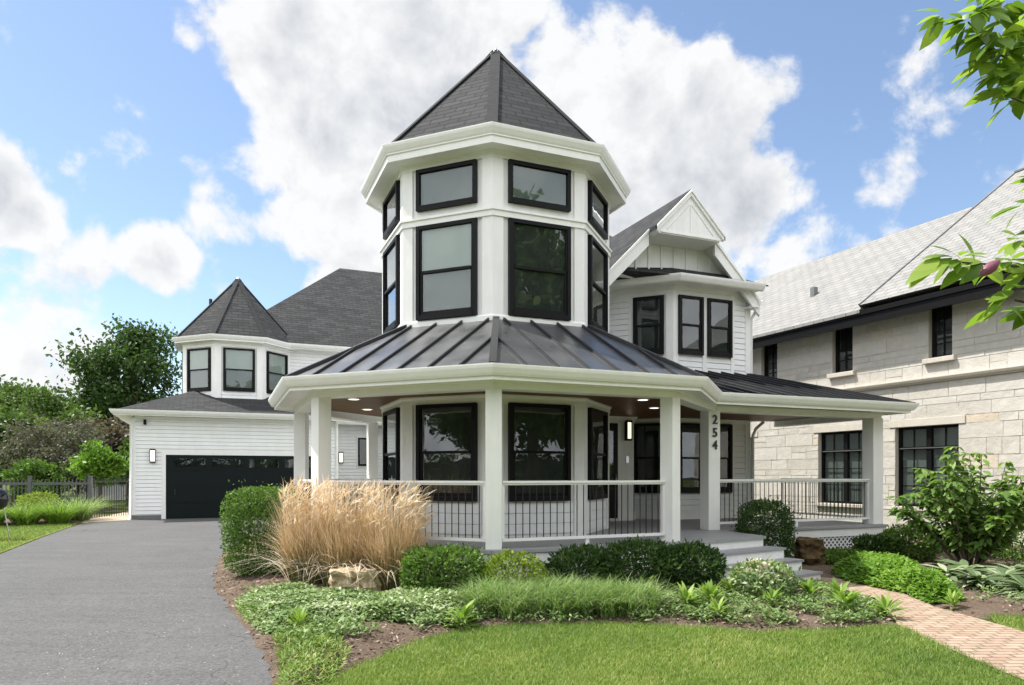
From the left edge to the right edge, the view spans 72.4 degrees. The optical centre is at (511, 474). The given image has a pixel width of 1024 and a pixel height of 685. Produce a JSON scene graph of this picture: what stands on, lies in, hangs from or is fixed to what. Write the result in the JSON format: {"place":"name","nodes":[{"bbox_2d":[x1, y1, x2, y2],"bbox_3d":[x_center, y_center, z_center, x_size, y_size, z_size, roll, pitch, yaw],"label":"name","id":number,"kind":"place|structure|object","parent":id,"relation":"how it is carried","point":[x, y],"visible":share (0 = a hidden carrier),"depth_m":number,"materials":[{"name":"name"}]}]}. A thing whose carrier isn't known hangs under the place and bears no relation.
{"place":"outdoors","nodes":[
{"label":"outdoors","id":0,"kind":"place"},
{"bbox_2d":[0,521,79,552],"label":"lawn","id":1,"kind":"structure","parent":0,"point":[11,546],"depth_m":17.68,"materials":[{"name":"green plant"}]},
{"bbox_2d":[0,488,9,538],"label":"kettle grill","id":2,"kind":"object","parent":1,"relation":"on","point":[4,497],"visible":0.97,"depth_m":16.49,"materials":[{"name":"black metal"}]},
{"bbox_2d":[82,511,136,522],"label":"side path","id":3,"kind":"structure","parent":0,"point":[119,517],"depth_m":22.95,"materials":[{"name":"beige concrete"}]},
{"bbox_2d":[0,517,278,684],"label":"driveway","id":4,"kind":"structure","parent":0,"point":[81,581],"depth_m":8.15,"materials":[{"name":"grey asphalt"}]},
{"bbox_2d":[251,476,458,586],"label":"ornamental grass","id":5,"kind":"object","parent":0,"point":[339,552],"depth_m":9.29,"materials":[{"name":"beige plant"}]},
{"bbox_2d":[304,479,450,590],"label":"ornamental grass","id":6,"kind":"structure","parent":0,"point":[396,536],"depth_m":9.04,"materials":[{"name":"beige plant"}]},
{"bbox_2d":[0,480,996,644],"bbox_3d":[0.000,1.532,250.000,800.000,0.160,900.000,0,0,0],"label":"ground","id":7,"kind":"structure","parent":0,"point":[126,507],"depth_m":32.27,"materials":[{"name":"green plant"}]},
{"bbox_2d":[0,374,26,487],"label":"maple tree","id":8,"kind":"object","parent":7,"relation":"on","point":[13,379],"depth_m":46.54,"materials":[{"name":"green plant"}]},
{"bbox_2d":[0,404,40,505],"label":"green tree","id":9,"kind":"object","parent":7,"relation":"on","point":[3,417],"visible":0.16,"depth_m":32.31,"materials":[{"name":"green plant"}]},
{"bbox_2d":[0,412,54,503],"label":"lime tree","id":10,"kind":"object","parent":7,"relation":"on","point":[35,422],"visible":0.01,"depth_m":35.47,"materials":[{"name":"green plant"}]},
{"bbox_2d":[0,456,73,503],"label":"green tree","id":11,"kind":"object","parent":7,"relation":"on","point":[42,471],"visible":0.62,"depth_m":28.16,"materials":[{"name":"green plant"}]},
{"bbox_2d":[0,476,92,517],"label":"metal fence","id":12,"kind":"object","parent":7,"relation":"on","point":[29,483],"visible":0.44,"depth_m":22.79,"materials":[{"name":"grey metal"}]},
{"bbox_2d":[0,375,101,495],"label":"maple tree","id":13,"kind":"object","parent":7,"relation":"on","point":[13,394],"visible":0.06,"depth_m":43.05,"materials":[{"name":"green plant"}]},
{"bbox_2d":[0,515,110,525],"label":"mulch bed","id":14,"kind":"object","parent":7,"relation":"on","point":[41,521],"visible":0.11,"depth_m":21.09,"materials":[{"name":"brown soil"}]},
{"bbox_2d":[0,501,32,524],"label":"grass clump","id":15,"kind":"object","parent":14,"relation":"on","point":[2,517],"visible":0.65,"depth_m":20.15,"materials":[{"name":"green plant"}]},
{"bbox_2d":[15,490,60,518],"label":"shrub","id":16,"kind":"object","parent":14,"relation":"on","point":[32,495],"visible":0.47,"depth_m":22.00,"materials":[{"name":"green plant"}]},
{"bbox_2d":[0,500,79,524],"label":"grass clump","id":17,"kind":"object","parent":14,"relation":"on","point":[17,517],"visible":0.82,"depth_m":20.24,"materials":[{"name":"green plant"}]},
{"bbox_2d":[11,496,121,523],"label":"grass clump","id":18,"kind":"object","parent":14,"relation":"on","point":[52,516],"visible":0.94,"depth_m":20.67,"materials":[{"name":"green plant"}]},
{"bbox_2d":[37,494,128,519],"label":"grass clump","id":19,"kind":"object","parent":14,"relation":"on","point":[86,515],"visible":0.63,"depth_m":21.86,"materials":[{"name":"green plant"}]},
{"bbox_2d":[0,409,117,503],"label":"weeping tree","id":20,"kind":"object","parent":7,"relation":"on","point":[28,441],"visible":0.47,"depth_m":30.16,"materials":[{"name":"green plant"}]},
{"bbox_2d":[7,383,113,497],"bbox_3d":[-24.925,-1.620,38.047,6.132,6.548,5.476,0,0,-24],"label":"maple tree","id":21,"kind":"object","parent":7,"relation":"on","point":[47,405],"visible":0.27,"depth_m":37.31,"materials":[{"name":"green plant"}]},
{"bbox_2d":[28,415,111,506],"bbox_3d":[-18.571,-0.449,29.892,3.194,4.204,3.062,0,0,23],"label":"weeping tree","id":22,"kind":"object","parent":7,"relation":"on","point":[67,448],"visible":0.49,"depth_m":29.46,"materials":[{"name":"green plant"}]},
{"bbox_2d":[65,438,129,509],"bbox_3d":[-16.219,0.091,27.409,1.878,3.111,2.438,0,0,37],"label":"tree","id":23,"kind":"object","parent":7,"relation":"on","point":[95,463],"visible":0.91,"depth_m":27.16,"materials":[{"name":"green plant"}]},
{"bbox_2d":[72,415,129,504],"bbox_3d":[-19.221,-0.826,34.709,4.389,4.946,4.345,0,0,27],"label":"bronze tree","id":24,"kind":"object","parent":7,"relation":"on","point":[118,432],"visible":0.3,"depth_m":33.27,"materials":[{"name":"brown plant"}]},
{"bbox_2d":[83,475,125,499],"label":"distant house","id":25,"kind":"structure","parent":7,"relation":"on","point":[107,491],"depth_m":40.37,"materials":[{"name":"grey"}]},
{"bbox_2d":[86,475,128,516],"bbox_3d":[-13.675,0.765,24.750,0.080,1.550,3.443,0,0,11],"label":"metal fence","id":26,"kind":"object","parent":7,"relation":"on","point":[111,481],"visible":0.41,"depth_m":24.13,"materials":[{"name":"grey metal"}]},
{"bbox_2d":[37,313,181,438],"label":"oak tree","id":27,"kind":"object","parent":7,"relation":"on","point":[100,368],"visible":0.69,"depth_m":40.36,"materials":[{"name":"green plant"}]},
{"bbox_2d":[112,436,129,482],"bbox_3d":[-16.364,-0.258,32.161,3.537,3.818,3.499,0,0,-34],"label":"green tree","id":28,"kind":"object","parent":7,"relation":"on","point":[126,453],"visible":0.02,"depth_m":31.36,"materials":[{"name":"green plant"}]},
{"bbox_2d":[109,48,919,584],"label":"house","id":29,"kind":"structure","parent":7,"relation":"on","point":[513,346],"depth_m":11.59,"materials":[{"name":"white paint"}]},
{"bbox_2d":[187,347,210,391],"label":"window","id":30,"kind":"structure","parent":29,"relation":"in","point":[198,359],"depth_m":24.70,"materials":[{"name":"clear glass"}]},
{"bbox_2d":[166,455,310,518],"bbox_3d":[-9.012,0.388,23.702,4.878,2.094,0.052,0,0,-23],"label":"garage door","id":31,"kind":"structure","parent":29,"relation":"in","point":[196,485],"depth_m":23.32,"materials":[{"name":"black paint"}]},
{"bbox_2d":[223,347,254,391],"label":"window","id":32,"kind":"structure","parent":29,"relation":"in","point":[238,363],"depth_m":24.70,"materials":[{"name":"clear glass"}]},
{"bbox_2d":[266,351,287,393],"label":"window","id":33,"kind":"structure","parent":29,"relation":"in","point":[276,363],"depth_m":25.59,"materials":[{"name":"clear glass"}]},
{"bbox_2d":[358,438,366,465],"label":"window","id":34,"kind":"structure","parent":29,"relation":"in","point":[362,442],"depth_m":27.34,"materials":[{"name":"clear glass"}]},
{"bbox_2d":[383,235,399,333],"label":"window","id":35,"kind":"structure","parent":29,"relation":"in","point":[391,255],"depth_m":12.11,"materials":[{"name":"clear glass"}]},
{"bbox_2d":[383,180,399,239],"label":"window","id":36,"kind":"structure","parent":29,"relation":"in","point":[391,204],"depth_m":12.07,"materials":[{"name":"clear glass"}]},
{"bbox_2d":[383,407,399,498],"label":"window","id":37,"kind":"structure","parent":29,"relation":"in","point":[391,418],"depth_m":12.11,"materials":[{"name":"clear glass"}]},
{"bbox_2d":[416,217,477,320],"bbox_3d":[-1.046,-3.245,11.098,1.070,1.510,0.083,0,0,22],"label":"window","id":38,"kind":"structure","parent":29,"relation":"in","point":[446,252],"depth_m":11.11,"materials":[{"name":"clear glass"}]},
{"bbox_2d":[416,159,477,212],"bbox_3d":[-1.046,-4.580,11.098,1.070,0.660,0.083,0,0,22],"label":"window","id":39,"kind":"structure","parent":29,"relation":"in","point":[452,184],"depth_m":11.11,"materials":[{"name":"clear glass"}]},
{"bbox_2d":[416,403,477,501],"bbox_3d":[-1.046,-0.355,11.098,1.070,1.540,0.083,0,0,22],"label":"window","id":40,"kind":"structure","parent":29,"relation":"in","point":[446,434],"depth_m":11.11,"materials":[{"name":"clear glass"}]},
{"bbox_2d":[508,217,570,320],"bbox_3d":[0.446,-3.245,11.097,1.070,1.510,0.083,0,0,-23],"label":"window","id":41,"kind":"structure","parent":29,"relation":"in","point":[539,253],"depth_m":11.12,"materials":[{"name":"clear glass"}]},
{"bbox_2d":[508,159,570,212],"bbox_3d":[0.446,-4.580,11.097,1.070,0.660,0.083,0,0,-23],"label":"window","id":42,"kind":"structure","parent":29,"relation":"in","point":[529,184],"depth_m":11.11,"materials":[{"name":"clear glass"}]},
{"bbox_2d":[508,403,570,501],"bbox_3d":[0.446,-0.355,11.097,1.070,1.540,0.083,0,0,-23],"label":"window","id":43,"kind":"structure","parent":29,"relation":"in","point":[539,435],"depth_m":11.12,"materials":[{"name":"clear glass"}]},
{"bbox_2d":[588,235,607,331],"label":"window","id":44,"kind":"structure","parent":29,"relation":"in","point":[597,255],"depth_m":12.19,"materials":[{"name":"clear glass"}]},
{"bbox_2d":[588,180,607,239],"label":"window","id":45,"kind":"structure","parent":29,"relation":"in","point":[597,204],"depth_m":12.15,"materials":[{"name":"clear glass"}]},
{"bbox_2d":[588,407,607,499],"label":"window","id":46,"kind":"structure","parent":29,"relation":"in","point":[597,419],"depth_m":12.21,"materials":[{"name":"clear glass"}]},
{"bbox_2d":[609,423,618,520],"bbox_3d":[1.836,-0.060,14.699,0.960,2.079,0.111,0,0,-22],"label":"front door","id":47,"kind":"structure","parent":29,"relation":"in","point":[613,427],"depth_m":14.85,"materials":[{"name":"black glass"}]},
{"bbox_2d":[634,423,659,492],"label":"window","id":48,"kind":"structure","parent":29,"relation":"in","point":[647,435],"depth_m":15.53,"materials":[{"name":"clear glass"}]},
{"bbox_2d":[633,295,663,354],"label":"window","id":49,"kind":"structure","parent":29,"relation":"in","point":[648,311],"depth_m":15.51,"materials":[{"name":"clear glass"}]},
{"bbox_2d":[680,423,699,492],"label":"window","id":50,"kind":"structure","parent":29,"relation":"in","point":[689,432],"depth_m":15.47,"materials":[{"name":"clear glass"}]},
{"bbox_2d":[678,294,703,355],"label":"window","id":51,"kind":"structure","parent":29,"relation":"in","point":[690,308],"depth_m":15.48,"materials":[{"name":"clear glass"}]},
{"bbox_2d":[707,298,732,357],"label":"window","id":52,"kind":"structure","parent":29,"relation":"in","point":[719,311],"depth_m":15.78,"materials":[{"name":"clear glass"}]},
{"bbox_2d":[720,424,732,492],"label":"window","id":53,"kind":"structure","parent":29,"relation":"in","point":[726,431],"depth_m":15.85,"materials":[{"name":"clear glass"}]},
{"bbox_2d":[751,168,1023,544],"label":"stone house","id":54,"kind":"structure","parent":7,"relation":"on","point":[862,318],"depth_m":17.62,"materials":[{"name":"stone"}]},
{"bbox_2d":[764,344,776,377],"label":"window","id":55,"kind":"structure","parent":54,"relation":"in","point":[770,352],"depth_m":21.34,"materials":[{"name":"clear glass"}]},
{"bbox_2d":[822,430,861,503],"bbox_3d":[9.002,-0.200,18.844,0.135,1.940,1.570,0,0,-25],"label":"window","id":56,"kind":"structure","parent":54,"relation":"in","point":[841,451],"depth_m":19.02,"materials":[{"name":"black glass"}]},
{"bbox_2d":[836,327,852,372],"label":"window","id":57,"kind":"structure","parent":54,"relation":"in","point":[844,337],"depth_m":18.96,"materials":[{"name":"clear glass"}]},
{"bbox_2d":[899,424,958,506],"bbox_3d":[9.987,-0.200,16.733,0.135,1.940,1.570,0,0,-25],"label":"window","id":58,"kind":"structure","parent":54,"relation":"in","point":[919,447],"depth_m":16.93,"materials":[{"name":"black glass"}]},
{"bbox_2d":[932,305,951,357],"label":"window","id":59,"kind":"structure","parent":54,"relation":"in","point":[942,316],"depth_m":16.51,"materials":[{"name":"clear glass"}]},
{"bbox_2d":[790,536,1023,618],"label":"mulch bed","id":60,"kind":"object","parent":7,"relation":"on","point":[994,604],"visible":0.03,"depth_m":8.65,"materials":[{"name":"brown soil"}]},
{"bbox_2d":[731,495,801,557],"bbox_3d":[4.332,0.948,12.026,1.074,1.230,1.097,0,0,0],"label":"boxwood","id":61,"kind":"object","parent":60,"relation":"on","point":[765,506],"visible":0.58,"depth_m":11.77,"materials":[{"name":"green plant"}]},
{"bbox_2d":[791,536,826,564],"bbox_3d":[5.098,1.341,11.994,0.532,0.566,0.472,0,0,-17],"label":"rock","id":62,"kind":"object","parent":60,"relation":"on","point":[810,551],"visible":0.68,"depth_m":11.82,"materials":[{"name":"brown stone"}]},
{"bbox_2d":[824,545,868,563],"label":"shrub","id":63,"kind":"object","parent":60,"relation":"on","point":[833,555],"visible":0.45,"depth_m":11.97,"materials":[{"name":"green plant"}]},
{"bbox_2d":[849,532,909,554],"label":"shrub","id":64,"kind":"object","parent":60,"relation":"on","point":[862,542],"visible":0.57,"depth_m":12.55,"materials":[{"name":"green plant"}]},
{"bbox_2d":[830,550,967,603],"bbox_3d":[5.705,1.438,10.155,1.513,0.452,3.224,0,0,0],"label":"bright ground cover","id":65,"kind":"object","parent":60,"relation":"on","point":[884,569],"visible":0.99,"depth_m":9.86,"materials":[{"name":"green plant"}]},
{"bbox_2d":[879,523,940,560],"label":"shrub","id":66,"kind":"object","parent":60,"relation":"on","point":[917,546],"visible":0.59,"depth_m":12.34,"materials":[{"name":"green plant"}]},
{"bbox_2d":[937,588,960,609],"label":"perennial","id":67,"kind":"object","parent":60,"relation":"on","point":[951,600],"visible":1,"depth_m":8.38,"materials":[{"name":"green plant"}]},
{"bbox_2d":[921,563,977,581],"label":"hosta","id":68,"kind":"object","parent":60,"relation":"on","point":[948,570],"visible":0.56,"depth_m":10.15,"materials":[{"name":"green plant"}]},
{"bbox_2d":[886,446,1023,565],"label":"broad leaved shrub","id":69,"kind":"object","parent":60,"relation":"on","point":[985,537],"visible":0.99,"depth_m":11.19,"materials":[{"name":"green plant"}]},
{"bbox_2d":[936,558,990,573],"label":"hosta","id":70,"kind":"object","parent":60,"relation":"on","point":[961,562],"visible":0.23,"depth_m":10.65,"materials":[{"name":"green plant"}]},
{"bbox_2d":[951,568,1013,590],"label":"hosta","id":71,"kind":"object","parent":60,"relation":"on","point":[977,578],"visible":0.91,"depth_m":9.37,"materials":[{"name":"green plant"}]},
{"bbox_2d":[973,567,1023,582],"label":"hosta","id":72,"kind":"object","parent":60,"relation":"on","point":[998,570],"visible":0.43,"depth_m":9.84,"materials":[{"name":"green plant"}]},
{"bbox_2d":[986,563,1023,579],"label":"hosta","id":73,"kind":"object","parent":60,"relation":"on","point":[1017,566],"visible":0.25,"depth_m":10.30,"materials":[{"name":"green plant"}]},
{"bbox_2d":[990,522,1023,560],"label":"shrub","id":74,"kind":"object","parent":60,"relation":"on","point":[1015,555],"visible":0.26,"depth_m":12.42,"materials":[{"name":"green plant"}]},
{"bbox_2d":[992,574,1023,598],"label":"hosta","id":75,"kind":"object","parent":60,"relation":"on","point":[1018,582],"visible":0.85,"depth_m":8.92,"materials":[{"name":"green plant"}]},
{"bbox_2d":[0,0,1023,407],"label":"sky","id":76,"kind":"structure","parent":0,"point":[156,156],"materials":[{"name":"blue"}]},
{"bbox_2d":[212,540,1023,684],"bbox_3d":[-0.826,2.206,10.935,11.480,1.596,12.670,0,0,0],"label":"mulch bed","id":77,"kind":"object","parent":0,"point":[809,622],"visible":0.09,"depth_m":7.40,"materials":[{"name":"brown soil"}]},
{"bbox_2d":[218,477,304,575],"bbox_3d":[-3.792,0.784,10.791,1.316,1.496,1.324,0,0,0],"label":"boxwood","id":78,"kind":"object","parent":77,"relation":"on","point":[253,495],"visible":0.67,"depth_m":10.37,"materials":[{"name":"green plant"}]},
{"bbox_2d":[218,473,351,584],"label":"ornamental grass","id":79,"kind":"object","parent":77,"relation":"on","point":[296,555],"depth_m":9.52,"materials":[{"name":"beige plant"}]},
{"bbox_2d":[236,603,352,684],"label":"weedy edge plants","id":80,"kind":"object","parent":77,"relation":"on","point":[286,671],"visible":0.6,"depth_m":5.91,"materials":[{"name":"green plant"}]},
{"bbox_2d":[286,605,308,625],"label":"perennial","id":81,"kind":"object","parent":77,"relation":"on","point":[299,615],"visible":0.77,"depth_m":6.86,"materials":[{"name":"green plant"}]},
{"bbox_2d":[328,566,361,589],"bbox_3d":[-2.059,1.367,8.717,0.453,0.438,0.435,0,0,-9],"label":"rock","id":82,"kind":"object","parent":77,"relation":"on","point":[341,577],"visible":0.47,"depth_m":8.55,"materials":[{"name":"beige stone"}]},
{"bbox_2d":[234,581,492,634],"bbox_3d":[-1.777,1.441,8.283,2.662,0.316,2.855,0,0,-27],"label":"variegated ground cover","id":83,"kind":"object","parent":77,"relation":"on","point":[323,599],"visible":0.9,"depth_m":7.63,"materials":[{"name":"green plant"}]},
{"bbox_2d":[355,568,380,591],"bbox_3d":[-1.762,1.362,8.599,0.295,0.444,0.350,0,0,11],"label":"rock","id":84,"kind":"object","parent":77,"relation":"on","point":[366,582],"visible":0.7,"depth_m":8.48,"materials":[{"name":"beige stone"}]},
{"bbox_2d":[395,541,494,593],"bbox_3d":[-0.865,1.188,8.752,1.326,0.706,0.971,0,0,0],"label":"boxwood","id":85,"kind":"object","parent":77,"relation":"on","point":[411,568],"visible":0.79,"depth_m":8.49,"materials":[{"name":"green plant"}]},
{"bbox_2d":[440,599,481,627],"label":"perennial","id":86,"kind":"object","parent":77,"relation":"on","point":[465,611],"visible":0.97,"depth_m":7.27,"materials":[{"name":"green plant"}]},
{"bbox_2d":[480,547,553,587],"bbox_3d":[0.047,1.216,8.617,0.948,0.647,0.775,0,0,0],"label":"spirea","id":87,"kind":"object","parent":77,"relation":"on","point":[498,560],"visible":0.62,"depth_m":8.49,"materials":[{"name":"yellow plant"}]},
{"bbox_2d":[420,569,689,619],"bbox_3d":[0.488,1.342,8.010,3.195,0.467,1.813,0,0,0],"label":"liriope bed","id":88,"kind":"object","parent":77,"relation":"on","point":[506,599],"visible":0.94,"depth_m":7.78,"materials":[{"name":"green plant"}]},
{"bbox_2d":[541,542,623,585],"bbox_3d":[0.941,1.201,8.948,1.084,0.682,1.023,0,0,-28],"label":"yew shrub","id":89,"kind":"object","parent":77,"relation":"on","point":[579,554],"visible":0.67,"depth_m":8.74,"materials":[{"name":"green plant"}]},
{"bbox_2d":[242,556,1023,643],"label":"ground cover","id":90,"kind":"object","parent":77,"relation":"on","point":[692,609],"visible":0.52,"depth_m":7.59,"materials":[{"name":"green plant"}]},
{"bbox_2d":[584,533,688,587],"bbox_3d":[1.590,1.148,8.993,1.423,0.795,1.063,0,0,0],"label":"yew shrub","id":91,"kind":"object","parent":77,"relation":"on","point":[648,548],"visible":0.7,"depth_m":8.75,"materials":[{"name":"green plant"}]},
{"bbox_2d":[631,575,662,590],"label":"perennial","id":92,"kind":"object","parent":77,"relation":"on","point":[652,580],"visible":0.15,"depth_m":8.48,"materials":[{"name":"green plant"}]},
{"bbox_2d":[667,581,705,606],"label":"perennial","id":93,"kind":"object","parent":77,"relation":"on","point":[682,590],"visible":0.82,"depth_m":7.96,"materials":[{"name":"green plant"}]},
{"bbox_2d":[646,537,729,589],"bbox_3d":[2.318,1.186,9.148,1.143,0.722,0.969,0,0,0],"label":"yew shrub","id":94,"kind":"object","parent":77,"relation":"on","point":[692,551],"visible":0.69,"depth_m":8.91,"materials":[{"name":"green plant"}]},
{"bbox_2d":[693,578,728,602],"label":"perennial","id":95,"kind":"object","parent":77,"relation":"on","point":[709,588],"visible":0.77,"depth_m":8.07,"materials":[{"name":"green plant"}]},
{"bbox_2d":[706,595,729,618],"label":"perennial","id":96,"kind":"object","parent":77,"relation":"on","point":[716,606],"visible":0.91,"depth_m":7.56,"materials":[{"name":"green plant"}]},
{"bbox_2d":[715,573,744,596],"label":"perennial","id":97,"kind":"object","parent":77,"relation":"on","point":[727,584],"visible":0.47,"depth_m":8.64,"materials":[{"name":"green plant"}]},
{"bbox_2d":[727,555,800,598],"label":"flowering shrub","id":98,"kind":"object","parent":77,"relation":"on","point":[783,573],"visible":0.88,"depth_m":8.34,"materials":[{"name":"green plant"}]},
{"bbox_2d":[762,584,782,606],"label":"perennial","id":99,"kind":"object","parent":77,"relation":"on","point":[773,593],"visible":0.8,"depth_m":7.98,"materials":[{"name":"green plant"}]},
{"bbox_2d":[796,577,827,600],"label":"perennial","id":100,"kind":"object","parent":77,"relation":"on","point":[808,587],"visible":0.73,"depth_m":8.31,"materials":[{"name":"green plant"}]},
{"bbox_2d":[821,577,858,599],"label":"perennial","id":101,"kind":"object","parent":77,"relation":"on","point":[836,586],"visible":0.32,"depth_m":8.32,"materials":[{"name":"green plant"}]},
{"bbox_2d":[824,589,863,613],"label":"perennial","id":102,"kind":"object","parent":77,"relation":"on","point":[849,598],"visible":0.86,"depth_m":7.76,"materials":[{"name":"green plant"}]},
{"bbox_2d":[868,592,906,618],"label":"perennial","id":103,"kind":"object","parent":77,"relation":"on","point":[885,602],"visible":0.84,"depth_m":7.77,"materials":[{"name":"green plant"}]},
{"bbox_2d":[303,619,1023,684],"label":"lawn","id":104,"kind":"structure","parent":0,"point":[636,662],"depth_m":5.92,"materials":[{"name":"green plant"}]},
{"bbox_2d":[905,0,1023,330],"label":"magnolia tree","id":105,"kind":"object","parent":104,"relation":"on","point":[1006,71],"visible":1,"depth_m":2.51,"materials":[{"name":"green plant"}]},
{"bbox_2d":[799,577,1023,679],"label":"brick path","id":106,"kind":"structure","parent":0,"point":[999,645],"depth_m":7.14,"materials":[{"name":"brick"}]},
{"bbox_2d":[983,611,1023,630],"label":"lawn","id":107,"kind":"structure","parent":0,"point":[1007,625],"depth_m":7.57,"materials":[{"name":"green plant"}]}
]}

